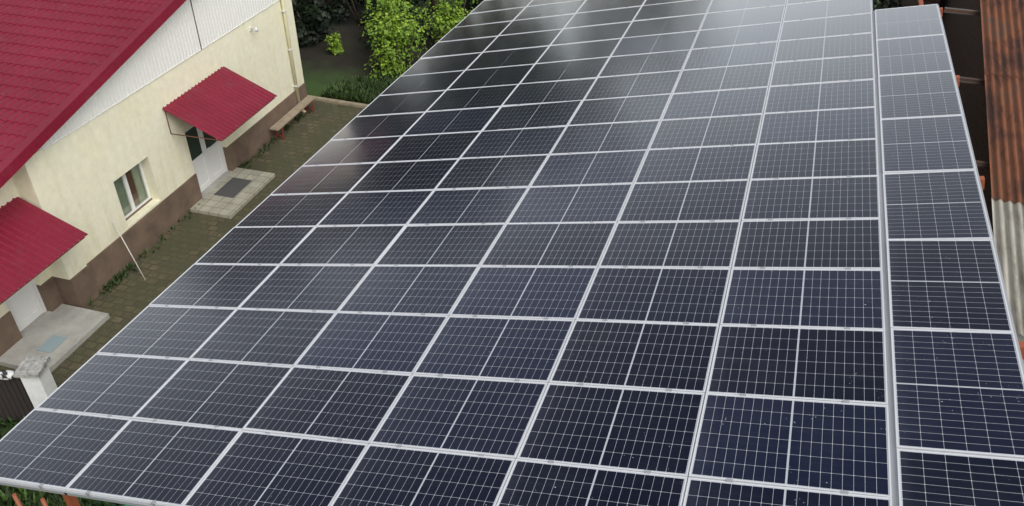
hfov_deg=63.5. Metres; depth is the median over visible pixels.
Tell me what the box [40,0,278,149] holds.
gable cladding
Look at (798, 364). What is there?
pv array
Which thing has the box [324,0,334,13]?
tree
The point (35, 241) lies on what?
awning
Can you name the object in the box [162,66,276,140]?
awning
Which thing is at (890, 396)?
pv rails
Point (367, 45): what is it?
bush
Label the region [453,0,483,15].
tree
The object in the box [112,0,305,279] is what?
drainpipe
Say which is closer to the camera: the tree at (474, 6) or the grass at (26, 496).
the grass at (26, 496)
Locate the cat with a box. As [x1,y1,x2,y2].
[0,368,16,379]
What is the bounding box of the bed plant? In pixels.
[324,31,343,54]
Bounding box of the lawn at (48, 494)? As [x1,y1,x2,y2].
[0,0,881,505]
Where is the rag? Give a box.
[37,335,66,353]
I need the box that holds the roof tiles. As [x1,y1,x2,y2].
[0,0,165,162]
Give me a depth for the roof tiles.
18.45 m
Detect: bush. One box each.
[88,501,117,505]
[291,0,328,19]
[295,2,334,46]
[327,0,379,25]
[356,0,433,51]
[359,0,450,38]
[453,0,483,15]
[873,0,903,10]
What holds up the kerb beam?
on the ground
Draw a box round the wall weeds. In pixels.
[87,106,310,304]
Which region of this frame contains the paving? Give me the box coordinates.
[0,100,364,386]
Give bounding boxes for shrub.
[358,0,435,79]
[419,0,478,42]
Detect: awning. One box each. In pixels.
[0,197,87,304]
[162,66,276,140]
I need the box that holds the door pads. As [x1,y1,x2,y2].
[0,167,274,371]
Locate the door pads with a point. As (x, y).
(76, 327)
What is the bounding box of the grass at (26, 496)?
[0,415,124,505]
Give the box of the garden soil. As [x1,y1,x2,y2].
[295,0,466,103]
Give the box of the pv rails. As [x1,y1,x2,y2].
[0,0,1023,505]
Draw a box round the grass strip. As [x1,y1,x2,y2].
[321,68,408,103]
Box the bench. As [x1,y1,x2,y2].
[269,95,315,139]
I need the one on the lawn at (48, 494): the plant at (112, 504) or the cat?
the plant at (112, 504)
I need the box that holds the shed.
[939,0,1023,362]
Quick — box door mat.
[214,177,251,197]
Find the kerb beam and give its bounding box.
[308,95,368,107]
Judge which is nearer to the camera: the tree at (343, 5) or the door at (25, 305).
the door at (25, 305)
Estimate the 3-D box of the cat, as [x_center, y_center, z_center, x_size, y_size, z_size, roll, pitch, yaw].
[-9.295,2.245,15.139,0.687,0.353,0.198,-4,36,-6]
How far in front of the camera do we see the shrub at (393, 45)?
28.27 m
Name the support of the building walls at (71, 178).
on the paving
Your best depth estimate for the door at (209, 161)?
22.57 m
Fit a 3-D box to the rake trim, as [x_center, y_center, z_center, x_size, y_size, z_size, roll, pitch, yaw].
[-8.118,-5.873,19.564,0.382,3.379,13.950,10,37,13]
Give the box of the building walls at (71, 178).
[0,0,308,356]
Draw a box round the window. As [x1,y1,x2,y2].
[114,162,150,218]
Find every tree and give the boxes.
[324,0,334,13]
[430,0,440,12]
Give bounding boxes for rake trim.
[0,0,185,187]
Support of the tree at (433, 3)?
on the lawn at (48, 494)
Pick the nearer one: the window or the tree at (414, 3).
the window
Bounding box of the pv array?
[0,0,1023,505]
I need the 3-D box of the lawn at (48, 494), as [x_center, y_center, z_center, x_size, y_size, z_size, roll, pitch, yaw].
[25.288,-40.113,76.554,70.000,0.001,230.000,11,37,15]
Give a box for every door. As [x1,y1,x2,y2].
[5,279,46,331]
[184,125,227,192]
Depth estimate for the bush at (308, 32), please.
31.04 m
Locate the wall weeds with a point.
(117, 276)
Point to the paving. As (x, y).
(186, 244)
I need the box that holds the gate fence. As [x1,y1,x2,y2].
[0,356,57,422]
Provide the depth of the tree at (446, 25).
30.23 m
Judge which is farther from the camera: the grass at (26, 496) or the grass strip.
the grass strip
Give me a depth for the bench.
25.72 m

